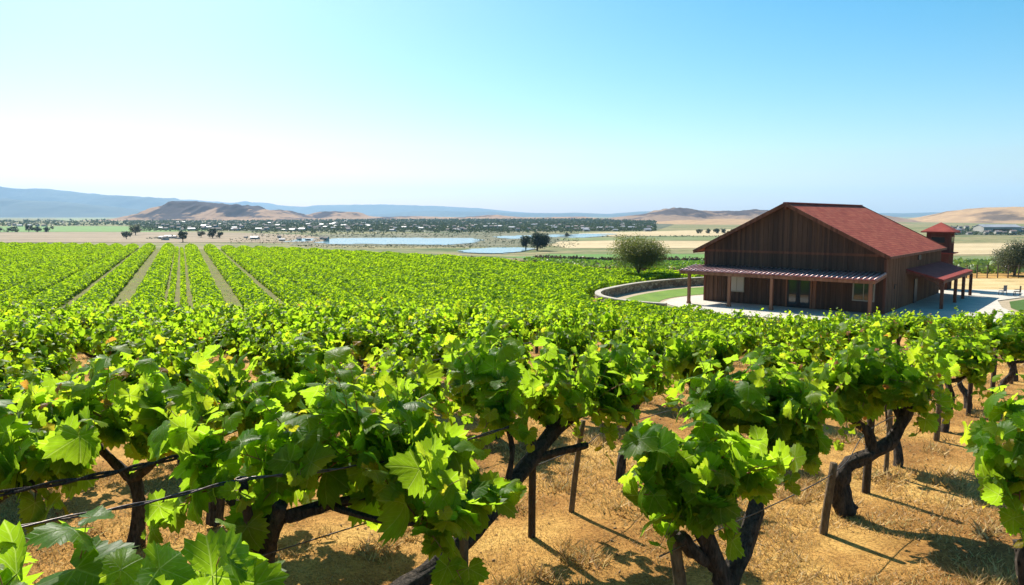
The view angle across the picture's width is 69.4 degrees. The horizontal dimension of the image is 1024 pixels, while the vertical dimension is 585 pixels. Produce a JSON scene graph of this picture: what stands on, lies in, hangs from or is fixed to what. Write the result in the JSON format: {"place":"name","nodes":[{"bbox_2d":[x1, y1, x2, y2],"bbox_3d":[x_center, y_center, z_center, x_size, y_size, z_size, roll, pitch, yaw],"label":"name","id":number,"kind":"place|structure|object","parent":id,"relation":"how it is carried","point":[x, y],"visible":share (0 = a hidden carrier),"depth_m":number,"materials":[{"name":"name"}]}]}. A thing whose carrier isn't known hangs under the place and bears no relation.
{"place":"outdoors","nodes":[
{"label":"outdoors","id":0,"kind":"place"},
{"bbox_2d":[0,198,143,216],"bbox_3d":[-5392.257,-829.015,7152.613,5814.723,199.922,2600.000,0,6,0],"label":"mountain","id":1,"kind":"structure","parent":0,"point":[15,208],"depth_m":6561.96,"materials":[{"name":"blue"}]},
{"bbox_2d":[0,454,178,496],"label":"trellis wire","id":2,"kind":"object","parent":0,"point":[92,476],"visible":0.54,"depth_m":5.61,"materials":[{"name":"grey metal"}]},
{"bbox_2d":[0,186,182,209],"bbox_3d":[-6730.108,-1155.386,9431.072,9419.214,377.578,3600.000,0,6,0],"label":"mountain","id":3,"kind":"structure","parent":0,"point":[121,201],"depth_m":8849.59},
{"bbox_2d":[0,226,237,231],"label":"green field","id":4,"kind":"structure","parent":0,"point":[87,228],"depth_m":796.83,"materials":[{"name":"plant"}]},
{"bbox_2d":[0,232,322,241],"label":"fallow field","id":5,"kind":"structure","parent":0,"point":[73,237],"depth_m":504.31,"materials":[{"name":"soil"}]},
{"bbox_2d":[81,201,327,220],"bbox_3d":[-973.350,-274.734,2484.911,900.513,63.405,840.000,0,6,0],"label":"hill","id":6,"kind":"structure","parent":0,"point":[185,210],"depth_m":2259.87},
{"bbox_2d":[27,248,598,341],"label":"field soil","id":7,"kind":"structure","parent":0,"point":[128,291],"depth_m":84.73,"materials":[{"name":"soil"}]},
{"bbox_2d":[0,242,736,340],"bbox_3d":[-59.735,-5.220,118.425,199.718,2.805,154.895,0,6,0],"label":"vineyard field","id":8,"kind":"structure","parent":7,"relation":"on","point":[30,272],"depth_m":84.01,"materials":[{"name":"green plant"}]},
{"bbox_2d":[606,232,671,272],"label":"tree","id":9,"kind":"object","parent":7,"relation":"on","point":[639,255],"visible":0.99,"depth_m":87.51,"materials":[{"name":"green plant"}]},
{"bbox_2d":[183,200,525,214],"bbox_3d":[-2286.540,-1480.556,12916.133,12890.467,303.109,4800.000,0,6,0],"label":"mountain","id":10,"kind":"structure","parent":0,"point":[369,209],"depth_m":12016.76,"materials":[{"name":"blue"}]},
{"bbox_2d":[315,237,480,244],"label":"lake","id":11,"kind":"structure","parent":0,"point":[435,241],"depth_m":424.69,"materials":[{"name":"teal liquid"}]},
{"bbox_2d":[139,220,673,231],"bbox_3d":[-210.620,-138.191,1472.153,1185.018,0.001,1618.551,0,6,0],"label":"town ground","id":12,"kind":"structure","parent":0,"point":[660,226],"depth_m":743.33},
{"bbox_2d":[0,217,1023,234],"bbox_3d":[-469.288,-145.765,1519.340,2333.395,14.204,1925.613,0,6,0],"label":"woods","id":13,"kind":"object","parent":12,"relation":"on","point":[480,223],"visible":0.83,"depth_m":1101.67,"materials":[{"name":"green plant"}]},
{"bbox_2d":[290,232,577,246],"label":"marsh field","id":14,"kind":"structure","parent":0,"point":[488,243],"depth_m":507.03,"materials":[{"name":"plant"}]},
{"bbox_2d":[146,231,720,247],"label":"marsh shrubs","id":15,"kind":"object","parent":14,"relation":"on","point":[378,233],"visible":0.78,"depth_m":473.32,"materials":[{"name":"green plant"}]},
{"bbox_2d":[308,211,603,219],"bbox_3d":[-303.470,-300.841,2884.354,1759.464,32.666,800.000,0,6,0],"label":"hill","id":16,"kind":"structure","parent":0,"point":[328,215],"depth_m":2713.70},
{"bbox_2d":[458,247,533,252],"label":"lake","id":17,"kind":"structure","parent":0,"point":[498,250],"depth_m":313.02,"materials":[{"name":"teal liquid"}]},
{"bbox_2d":[0,217,1023,584],"bbox_3d":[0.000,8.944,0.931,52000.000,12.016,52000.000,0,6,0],"label":"ground","id":18,"kind":"structure","parent":0,"point":[868,547],"depth_m":7.48,"materials":[{"name":"brown soil"}]},
{"bbox_2d":[0,309,40,359],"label":"grape vine","id":19,"kind":"object","parent":18,"relation":"on","point":[33,323],"visible":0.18,"depth_m":14.70,"materials":[{"name":"green plant"}]},
{"bbox_2d":[0,337,77,390],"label":"grape vine","id":20,"kind":"object","parent":18,"relation":"on","point":[61,360],"visible":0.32,"depth_m":10.44,"materials":[{"name":"green plant"}]},
{"bbox_2d":[0,310,84,373],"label":"grape vine","id":21,"kind":"object","parent":18,"relation":"on","point":[60,334],"visible":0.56,"depth_m":12.39,"materials":[{"name":"green plant"}]},
{"bbox_2d":[0,358,105,494],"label":"grape vine","id":22,"kind":"object","parent":18,"relation":"on","point":[14,386],"visible":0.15,"depth_m":8.35,"materials":[{"name":"green plant"}]},
{"bbox_2d":[0,400,107,533],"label":"grape vine","id":23,"kind":"object","parent":18,"relation":"on","point":[68,447],"visible":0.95,"depth_m":5.70,"materials":[{"name":"green plant"}]},
{"bbox_2d":[68,310,144,379],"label":"grape vine","id":24,"kind":"object","parent":18,"relation":"on","point":[82,344],"visible":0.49,"depth_m":15.47,"materials":[{"name":"green plant"}]},
{"bbox_2d":[84,305,156,351],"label":"grape vine","id":25,"kind":"object","parent":18,"relation":"on","point":[125,321],"visible":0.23,"depth_m":18.20,"materials":[{"name":"green plant"}]},
{"bbox_2d":[12,337,229,548],"bbox_3d":[-3.538,1.392,6.645,2.198,2.076,1.375,0,6,0],"label":"grape vine","id":26,"kind":"object","parent":18,"relation":"on","point":[135,415],"visible":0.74,"depth_m":6.47,"materials":[{"name":"green plant"}]},
{"bbox_2d":[91,317,189,369],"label":"grape vine","id":27,"kind":"object","parent":18,"relation":"on","point":[133,334],"visible":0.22,"depth_m":13.82,"materials":[{"name":"green plant"}]},
{"bbox_2d":[0,505,288,584],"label":"grape vine","id":28,"kind":"object","parent":18,"relation":"on","point":[221,556],"visible":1,"depth_m":3.04,"materials":[{"name":"green plant"}]},
{"bbox_2d":[88,330,235,463],"bbox_3d":[-4.424,1.430,9.579,1.266,1.900,1.531,5,8,39],"label":"grape vine","id":29,"kind":"object","parent":18,"relation":"on","point":[180,358],"visible":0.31,"depth_m":9.46,"materials":[{"name":"green plant"}]},
{"bbox_2d":[125,315,217,365],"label":"grape vine","id":30,"kind":"object","parent":18,"relation":"on","point":[173,335],"visible":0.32,"depth_m":11.85,"materials":[{"name":"green plant"}]},
{"bbox_2d":[143,302,219,361],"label":"grape vine","id":31,"kind":"object","parent":18,"relation":"on","point":[182,318],"visible":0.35,"depth_m":16.83,"materials":[{"name":"green plant"}]},
{"bbox_2d":[195,312,266,363],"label":"grape vine","id":32,"kind":"object","parent":18,"relation":"on","point":[229,331],"visible":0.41,"depth_m":15.37,"materials":[{"name":"green plant"}]},
{"bbox_2d":[215,302,257,328],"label":"grape vine","id":33,"kind":"object","parent":18,"relation":"on","point":[230,313],"visible":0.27,"depth_m":23.18,"materials":[{"name":"green plant"}]},
{"bbox_2d":[239,477,259,553],"bbox_3d":[-1.860,1.968,5.350,0.077,1.450,0.546,-1,6,-5],"label":"vineyard post","id":34,"kind":"object","parent":18,"relation":"on","point":[247,512],"visible":0.36,"depth_m":5.12,"materials":[{"name":"brown wood"}]},
{"bbox_2d":[21,426,508,527],"bbox_3d":[-2.581,1.267,4.091,7.224,0.280,0.421,-5,8,-42],"label":"trellis wire","id":35,"kind":"object","parent":34,"relation":"attached to","point":[180,494],"visible":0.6,"depth_m":4.75,"materials":[{"name":"metal"}]},
{"bbox_2d":[233,314,313,378],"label":"grape vine","id":36,"kind":"object","parent":18,"relation":"on","point":[249,343],"visible":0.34,"depth_m":13.19,"materials":[{"name":"green plant"}]},
{"bbox_2d":[192,336,373,526],"bbox_3d":[-2.368,1.401,7.465,1.992,1.877,1.083,-1,6,-14],"label":"grape vine","id":37,"kind":"object","parent":18,"relation":"on","point":[286,393],"visible":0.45,"depth_m":7.35,"materials":[{"name":"green plant"}]},
{"bbox_2d":[254,299,316,347],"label":"grape vine","id":38,"kind":"object","parent":18,"relation":"on","point":[267,315],"visible":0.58,"depth_m":18.97,"materials":[{"name":"green plant"}]},
{"bbox_2d":[258,325,349,379],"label":"grape vine","id":39,"kind":"object","parent":18,"relation":"on","point":[284,365],"visible":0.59,"depth_m":11.10,"materials":[{"name":"green plant"}]},
{"bbox_2d":[280,305,350,350],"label":"grape vine","id":40,"kind":"object","parent":18,"relation":"on","point":[322,326],"visible":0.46,"depth_m":17.17,"materials":[{"name":"green plant"}]},
{"bbox_2d":[140,345,527,584],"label":"grape vine","id":41,"kind":"object","parent":18,"relation":"on","point":[433,467],"visible":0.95,"depth_m":5.26,"materials":[{"name":"green plant"}]},
{"bbox_2d":[301,293,366,327],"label":"grape vine","id":42,"kind":"object","parent":18,"relation":"on","point":[333,311],"visible":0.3,"depth_m":20.10,"materials":[{"name":"green plant"}]},
{"bbox_2d":[322,311,400,376],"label":"grape vine","id":43,"kind":"object","parent":18,"relation":"on","point":[367,334],"visible":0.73,"depth_m":14.57,"materials":[{"name":"green plant"}]},
{"bbox_2d":[370,298,427,343],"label":"grape vine","id":44,"kind":"object","parent":18,"relation":"on","point":[389,312],"visible":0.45,"depth_m":18.45,"materials":[{"name":"green plant"}]},
{"bbox_2d":[341,343,469,425],"bbox_3d":[-1.541,1.440,9.626,1.468,1.842,1.486,3,7,26],"label":"grape vine","id":45,"kind":"object","parent":18,"relation":"on","point":[391,366],"visible":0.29,"depth_m":9.51,"materials":[{"name":"green plant"}]},
{"bbox_2d":[381,320,452,386],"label":"grape vine","id":46,"kind":"object","parent":18,"relation":"on","point":[406,347],"visible":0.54,"depth_m":12.69,"materials":[{"name":"green plant"}]},
{"bbox_2d":[399,308,467,351],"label":"grape vine","id":47,"kind":"object","parent":18,"relation":"on","point":[429,322],"visible":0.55,"depth_m":16.23,"materials":[{"name":"green plant"}]},
{"bbox_2d":[422,301,468,337],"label":"grape vine","id":48,"kind":"object","parent":18,"relation":"on","point":[436,317],"visible":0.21,"depth_m":19.48,"materials":[{"name":"green plant"}]},
{"bbox_2d":[453,299,516,328],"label":"grape vine","id":49,"kind":"object","parent":18,"relation":"on","point":[471,310],"visible":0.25,"depth_m":21.45,"materials":[{"name":"green plant"}]},
{"bbox_2d":[436,325,534,438],"bbox_3d":[-0.200,1.315,11.241,1.606,1.932,1.512,-5,8,-42],"label":"grape vine","id":50,"kind":"object","parent":18,"relation":"on","point":[522,360],"visible":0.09,"depth_m":11.08,"materials":[{"name":"green plant"}]},
{"bbox_2d":[452,303,525,339],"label":"grape vine","id":51,"kind":"object","parent":18,"relation":"on","point":[491,319],"visible":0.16,"depth_m":17.59,"materials":[{"name":"green plant"}]},
{"bbox_2d":[456,304,538,369],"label":"grape vine","id":52,"kind":"object","parent":18,"relation":"on","point":[513,329],"visible":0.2,"depth_m":14.04,"materials":[{"name":"green plant"}]},
{"bbox_2d":[7,372,1017,584],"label":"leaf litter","id":53,"kind":"object","parent":18,"relation":"on","point":[643,516],"visible":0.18,"depth_m":7.40,"materials":[{"name":"plant"}]},
{"bbox_2d":[372,320,656,584],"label":"grape vine","id":54,"kind":"object","parent":18,"relation":"on","point":[493,389],"visible":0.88,"depth_m":6.75,"materials":[{"name":"green plant"}]},
{"bbox_2d":[528,440,535,537],"bbox_3d":[0.194,1.925,7.140,0.081,1.208,0.073,0,6,0],"label":"vineyard post","id":55,"kind":"object","parent":18,"relation":"on","point":[532,508],"visible":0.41,"depth_m":7.13,"materials":[{"name":"brown wood"}]},
{"bbox_2d":[518,306,558,353],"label":"grape vine","id":56,"kind":"object","parent":18,"relation":"on","point":[531,324],"visible":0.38,"depth_m":22.82,"materials":[{"name":"green plant"}]},
{"bbox_2d":[535,295,589,335],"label":"grape vine","id":57,"kind":"object","parent":18,"relation":"on","point":[553,315],"visible":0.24,"depth_m":15.57,"materials":[{"name":"green plant"}]},
{"bbox_2d":[533,309,599,370],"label":"grape vine","id":58,"kind":"object","parent":18,"relation":"on","point":[568,338],"visible":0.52,"depth_m":11.93,"materials":[{"name":"green plant"}]},
{"bbox_2d":[569,420,585,512],"bbox_3d":[0.685,1.918,7.852,0.186,1.147,0.061,-1,6,-10],"label":"vineyard post","id":59,"kind":"object","parent":18,"relation":"on","point":[575,479],"visible":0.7,"depth_m":7.83,"materials":[{"name":"brown wood"}]},
{"bbox_2d":[582,299,625,351],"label":"grape vine","id":60,"kind":"object","parent":18,"relation":"on","point":[610,320],"visible":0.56,"depth_m":16.80,"materials":[{"name":"green plant"}]},
{"bbox_2d":[586,337,679,480],"bbox_3d":[1.404,1.464,8.953,1.185,1.851,1.177,0,6,2],"label":"grape vine","id":61,"kind":"object","parent":18,"relation":"on","point":[652,368],"visible":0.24,"depth_m":8.69,"materials":[{"name":"green plant"}]},
{"bbox_2d":[616,310,671,402],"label":"grape vine","id":62,"kind":"object","parent":18,"relation":"on","point":[650,342],"visible":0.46,"depth_m":13.32,"materials":[{"name":"green plant"}]},
{"bbox_2d":[595,277,703,306],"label":"retaining wall","id":63,"kind":"structure","parent":18,"relation":"on","point":[608,292],"depth_m":78.30,"materials":[{"name":"stone"}]},
{"bbox_2d":[668,528,686,584],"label":"vineyard post","id":64,"kind":"object","parent":18,"relation":"on","point":[678,570],"visible":0.71,"depth_m":5.42,"materials":[{"name":"brown wood"}]},
{"bbox_2d":[658,319,742,419],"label":"grape vine","id":65,"kind":"object","parent":18,"relation":"on","point":[682,364],"visible":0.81,"depth_m":10.12,"materials":[{"name":"green plant"}]},
{"bbox_2d":[617,399,806,584],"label":"grape vine","id":66,"kind":"object","parent":18,"relation":"on","point":[695,488],"visible":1,"depth_m":5.14,"materials":[{"name":"green plant"}]},
{"bbox_2d":[702,315,771,376],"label":"grape vine","id":67,"kind":"object","parent":18,"relation":"on","point":[749,337],"visible":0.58,"depth_m":16.32,"materials":[{"name":"green plant"}]},
{"bbox_2d":[729,306,767,340],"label":"grape vine","id":68,"kind":"object","parent":18,"relation":"on","point":[745,321],"visible":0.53,"depth_m":22.80,"materials":[{"name":"green plant"}]},
{"bbox_2d":[661,341,851,584],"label":"grape vine","id":69,"kind":"object","parent":18,"relation":"on","point":[790,410],"visible":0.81,"depth_m":6.24,"materials":[{"name":"green plant"}]},
{"bbox_2d":[737,320,791,351],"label":"grape vine","id":70,"kind":"object","parent":18,"relation":"on","point":[774,334],"visible":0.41,"depth_m":18.20,"materials":[{"name":"green plant"}]},
{"bbox_2d":[742,336,823,383],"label":"grape vine","id":71,"kind":"object","parent":18,"relation":"on","point":[771,357],"visible":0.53,"depth_m":11.92,"materials":[{"name":"green plant"}]},
{"bbox_2d":[778,309,826,345],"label":"grape vine","id":72,"kind":"object","parent":18,"relation":"on","point":[813,326],"visible":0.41,"depth_m":19.71,"materials":[{"name":"green plant"}]},
{"bbox_2d":[786,325,847,368],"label":"grape vine","id":73,"kind":"object","parent":18,"relation":"on","point":[814,340],"visible":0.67,"depth_m":13.84,"materials":[{"name":"green plant"}]},
{"bbox_2d":[819,462,837,534],"bbox_3d":[3.100,2.093,7.256,0.153,0.873,0.082,0,6,0],"label":"vineyard post","id":74,"kind":"object","parent":18,"relation":"on","point":[827,504],"visible":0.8,"depth_m":7.22,"materials":[{"name":"brown wood"}]},
{"bbox_2d":[830,314,884,349],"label":"grape vine","id":75,"kind":"object","parent":18,"relation":"on","point":[854,328],"visible":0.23,"depth_m":15.60,"materials":[{"name":"green plant"}]},
{"bbox_2d":[861,418,874,493],"bbox_3d":[4.068,1.869,8.437,0.104,1.165,0.092,0,6,0],"label":"vineyard post","id":76,"kind":"object","parent":18,"relation":"on","point":[866,480],"visible":0.25,"depth_m":8.43,"materials":[{"name":"brown wood"}]},
{"bbox_2d":[782,314,963,517],"bbox_3d":[3.808,1.263,7.730,1.971,2.155,1.171,0,6,0],"label":"grape vine","id":77,"kind":"object","parent":18,"relation":"on","point":[878,371],"visible":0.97,"depth_m":7.54,"materials":[{"name":"green plant"}]},
{"bbox_2d":[865,315,908,339],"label":"grape vine","id":78,"kind":"object","parent":18,"relation":"on","point":[894,327],"visible":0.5,"depth_m":17.22,"materials":[{"name":"green plant"}]},
{"bbox_2d":[845,337,930,467],"bbox_3d":[4.752,1.440,9.643,1.180,1.809,1.250,-4,7,-35],"label":"grape vine","id":79,"kind":"object","parent":18,"relation":"on","point":[898,460],"visible":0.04,"depth_m":9.48,"materials":[{"name":"green plant"}]},
{"bbox_2d":[887,311,933,349],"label":"grape vine","id":80,"kind":"object","parent":18,"relation":"on","point":[909,331],"visible":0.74,"depth_m":18.97,"materials":[{"name":"green plant"}]},
{"bbox_2d":[911,326,1001,408],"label":"grape vine","id":81,"kind":"object","parent":18,"relation":"on","point":[968,339],"visible":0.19,"depth_m":13.03,"materials":[{"name":"green plant"}]},
{"bbox_2d":[919,323,1013,432],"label":"grape vine","id":82,"kind":"object","parent":18,"relation":"on","point":[976,366],"visible":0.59,"depth_m":11.11,"materials":[{"name":"green plant"}]},
{"bbox_2d":[954,306,988,336],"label":"grape vine","id":83,"kind":"object","parent":18,"relation":"on","point":[962,316],"visible":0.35,"depth_m":24.09,"materials":[{"name":"green plant"}]},
{"bbox_2d":[953,257,1023,273],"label":"vine rows","id":84,"kind":"object","parent":18,"relation":"on","point":[972,264],"visible":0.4,"depth_m":108.34,"materials":[{"name":"plant"}]},
{"bbox_2d":[959,374,1023,584],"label":"grape vine","id":85,"kind":"object","parent":18,"relation":"on","point":[995,447],"visible":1,"depth_m":5.26,"materials":[{"name":"green plant"}]},
{"bbox_2d":[973,224,1020,231],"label":"warehouse","id":86,"kind":"structure","parent":18,"relation":"on","point":[992,227],"depth_m":675.54,"materials":[{"name":"paint"}]},
{"bbox_2d":[974,320,1023,390],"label":"grape vine","id":87,"kind":"object","parent":18,"relation":"on","point":[1008,341],"visible":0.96,"depth_m":14.32,"materials":[{"name":"green plant"}]},
{"bbox_2d":[979,309,1023,381],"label":"grape vine","id":88,"kind":"object","parent":18,"relation":"on","point":[1018,320],"visible":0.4,"depth_m":16.35,"materials":[{"name":"green plant"}]},
{"bbox_2d":[989,236,1023,274],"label":"tree","id":89,"kind":"object","parent":18,"relation":"on","point":[1012,256],"visible":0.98,"depth_m":97.86,"materials":[{"name":"green plant"}]},
{"bbox_2d":[0,0,1023,213],"label":"sky","id":90,"kind":"structure","parent":0,"point":[528,106],"materials":[{"name":"blue"}]},
{"bbox_2d":[493,254,703,264],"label":"green field","id":91,"kind":"structure","parent":0,"point":[680,256],"depth_m":278.26,"materials":[{"name":"plant"}]},
{"bbox_2d":[523,256,703,269],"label":"crop rows","id":92,"kind":"object","parent":91,"relation":"on","point":[678,264],"visible":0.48,"depth_m":133.02,"materials":[{"name":"green plant"}]},
{"bbox_2d":[533,255,703,260],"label":"dry hedge","id":93,"kind":"object","parent":91,"relation":"on","point":[611,258],"visible":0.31,"depth_m":213.63,"materials":[{"name":"plant"}]},
{"bbox_2d":[552,241,708,247],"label":"tan field","id":94,"kind":"structure","parent":0,"point":[671,244],"depth_m":383.17,"materials":[{"name":"soil"}]},
{"bbox_2d":[560,237,716,239],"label":"olive field","id":95,"kind":"structure","parent":0,"point":[668,238],"depth_m":482.94,"materials":[{"name":"plant"}]},
{"bbox_2d":[368,211,941,216],"bbox_3d":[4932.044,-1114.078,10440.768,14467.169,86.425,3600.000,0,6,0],"label":"mountain","id":96,"kind":"structure","parent":0,"point":[444,213],"depth_m":9447.85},
{"bbox_2d":[586,229,730,235],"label":"tan field","id":97,"kind":"structure","parent":0,"point":[673,233],"depth_m":618.71,"materials":[{"name":"soil"}]},
{"bbox_2d":[626,287,703,310],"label":"lawn","id":98,"kind":"structure","parent":0,"point":[658,296],"depth_m":74.78,"materials":[{"name":"green plant"}]},
{"bbox_2d":[608,207,921,221],"bbox_3d":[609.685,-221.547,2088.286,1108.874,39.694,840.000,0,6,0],"label":"hill","id":99,"kind":"structure","parent":0,"point":[673,213],"depth_m":1911.42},
{"bbox_2d":[656,219,903,224],"bbox_3d":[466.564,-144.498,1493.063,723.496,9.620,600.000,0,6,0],"label":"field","id":100,"kind":"structure","parent":0,"point":[719,221],"depth_m":1360.42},
{"bbox_2d":[663,295,901,320],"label":"patio","id":101,"kind":"structure","parent":0,"point":[718,306],"depth_m":62.72,"materials":[{"name":"concrete"}]},
{"bbox_2d":[679,202,972,314],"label":"barn","id":102,"kind":"structure","parent":101,"relation":"on","point":[849,258],"depth_m":64.30,"materials":[{"name":"red"}]},
{"bbox_2d":[787,280,798,306],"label":"door","id":103,"kind":"structure","parent":102,"relation":"in","point":[793,285],"depth_m":64.09,"materials":[{"name":"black glass"}]},
{"bbox_2d":[798,280,810,307],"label":"door","id":104,"kind":"structure","parent":102,"relation":"in","point":[804,286],"depth_m":63.47,"materials":[{"name":"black glass"}]},
{"bbox_2d":[852,283,874,301],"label":"window","id":105,"kind":"structure","parent":102,"relation":"in","point":[859,291],"depth_m":60.48,"materials":[{"name":"glass"}]},
{"bbox_2d":[613,285,1023,319],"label":"path","id":106,"kind":"structure","parent":0,"point":[1005,303],"depth_m":73.21,"materials":[{"name":"concrete"}]},
{"bbox_2d":[921,222,960,289],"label":"lookout tower","id":107,"kind":"structure","parent":0,"point":[942,233],"depth_m":79.41,"materials":[{"name":"brown wood"}]},
{"bbox_2d":[894,289,1023,321],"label":"driveway","id":108,"kind":"structure","parent":0,"point":[980,300],"depth_m":66.12,"materials":[{"name":"concrete"}]},
{"bbox_2d":[910,207,1023,223],"bbox_3d":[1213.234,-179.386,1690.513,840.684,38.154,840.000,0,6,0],"label":"hill","id":109,"kind":"structure","parent":0,"point":[997,215],"depth_m":1638.43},
{"bbox_2d":[948,278,1023,289],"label":"dry field","id":110,"kind":"structure","parent":0,"point":[994,283],"depth_m":87.00,"materials":[{"name":"beige soil"}]},
{"bbox_2d":[953,243,1022,254],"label":"tan field","id":111,"kind":"structure","parent":0,"point":[971,248],"depth_m":347.12,"materials":[{"name":"soil"}]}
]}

